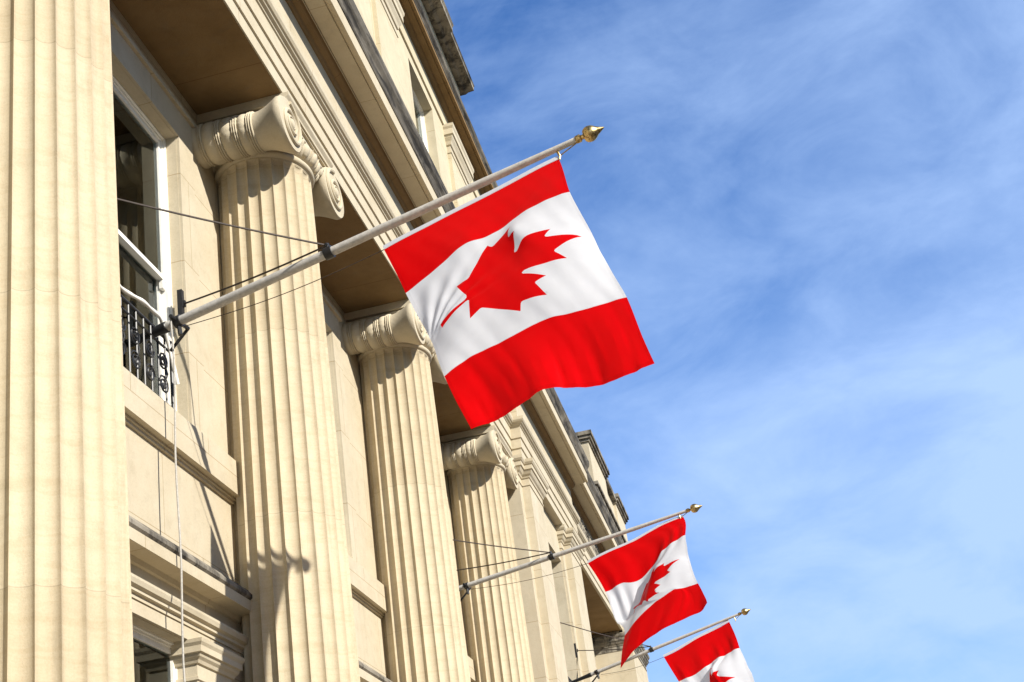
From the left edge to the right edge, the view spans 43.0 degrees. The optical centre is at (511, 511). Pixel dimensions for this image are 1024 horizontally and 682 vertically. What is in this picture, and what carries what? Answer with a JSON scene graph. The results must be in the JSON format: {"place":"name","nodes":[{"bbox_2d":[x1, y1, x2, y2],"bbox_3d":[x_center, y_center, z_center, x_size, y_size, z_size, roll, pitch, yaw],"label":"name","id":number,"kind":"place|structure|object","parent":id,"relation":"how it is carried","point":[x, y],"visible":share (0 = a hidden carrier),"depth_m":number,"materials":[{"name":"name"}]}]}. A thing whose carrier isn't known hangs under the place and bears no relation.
{"place":"outdoors","nodes":[
{"label":"outdoors","id":0,"kind":"place"},
{"bbox_2d":[444,0,1023,681],"label":"sky","id":1,"kind":"structure","parent":0,"point":[807,215],"materials":[{"name":"blue"}]},
{"label":"road","id":2,"kind":"structure","parent":0,"visible":0},
{"bbox_2d":[0,0,649,681],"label":"stone building","id":3,"kind":"structure","parent":2,"relation":"on","point":[346,474],"depth_m":11.91,"materials":[{"name":"stone"}]},
{"bbox_2d":[112,74,176,410],"bbox_3d":[-3.365,-2.382,10.681,0.182,3.038,2.106,-11,-21,9],"label":"window","id":4,"kind":"structure","parent":3,"relation":"in","point":[140,149],"depth_m":11.43,"materials":[{"name":"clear glass"}]},
{"bbox_2d":[132,623,177,681],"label":"window","id":5,"kind":"structure","parent":3,"relation":"in","point":[151,651],"depth_m":9.91,"materials":[{"name":"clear glass"}]},
{"bbox_2d":[117,125,603,351],"bbox_3d":[-1.294,-2.222,10.128,4.223,0.819,1.954,-11,-21,9],"label":"flagpole","id":6,"kind":"object","parent":3,"relation":"attached to","point":[182,318],"visible":0.98,"depth_m":10.25,"materials":[{"name":"silver metal"}]},
{"bbox_2d":[170,319,185,681],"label":"rope","id":7,"kind":"object","parent":6,"relation":"hanging from","point":[180,549],"visible":1,"depth_m":10.04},
{"bbox_2d":[186,249,383,325],"bbox_3d":[-1.832,-1.774,10.381,1.825,0.113,0.007,-14,-21,17],"label":"rope","id":8,"kind":"object","parent":6,"relation":"hanging from","point":[286,292],"visible":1,"depth_m":10.35,"materials":[{"name":"metal"}]},
{"bbox_2d":[383,156,653,428],"bbox_3d":[-0.062,-1.596,9.255,2.061,2.276,0.640,-15,-21,18],"label":"flag","id":9,"kind":"object","parent":6,"relation":"hanging from","point":[515,293],"visible":1,"depth_m":9.10,"materials":[{"name":"red fabric"}]},
{"bbox_2d":[412,88,428,152],"bbox_3d":[-1.556,-5.715,20.690,0.182,2.523,1.366,-11,-21,9],"label":"window","id":10,"kind":"structure","parent":3,"relation":"in","point":[419,113],"depth_m":21.50,"materials":[{"name":"white glass"}]},
{"bbox_2d":[453,504,701,600],"bbox_3d":[0.698,0.449,18.095,4.001,0.785,2.024,-11,-21,9],"label":"flagpole","id":11,"kind":"object","parent":3,"relation":"attached to","point":[694,508],"visible":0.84,"depth_m":18.18,"materials":[{"name":"silver metal"}]},
{"bbox_2d":[474,563,587,588],"bbox_3d":[0.238,0.927,18.286,1.764,0.073,0.007,-14,-21,17],"label":"rope","id":12,"kind":"object","parent":11,"relation":"hanging from","point":[530,579],"visible":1,"depth_m":18.27,"materials":[{"name":"metal"}]},
{"bbox_2d":[587,515,706,666],"bbox_3d":[1.769,1.042,17.158,1.726,2.103,0.876,-15,-21,19],"label":"flag","id":13,"kind":"object","parent":11,"relation":"hanging from","point":[649,583],"visible":1,"depth_m":17.26,"materials":[{"name":"red fabric"}]},
{"bbox_2d":[560,608,750,681],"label":"flagpole","id":14,"kind":"object","parent":3,"relation":"attached to","point":[744,611],"visible":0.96,"depth_m":23.23,"materials":[{"name":"silver metal"}]},
{"bbox_2d":[663,620,753,681],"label":"flag","id":15,"kind":"object","parent":14,"relation":"hanging from","point":[711,655],"visible":1,"depth_m":22.70,"materials":[{"name":"red fabric"}]}
]}

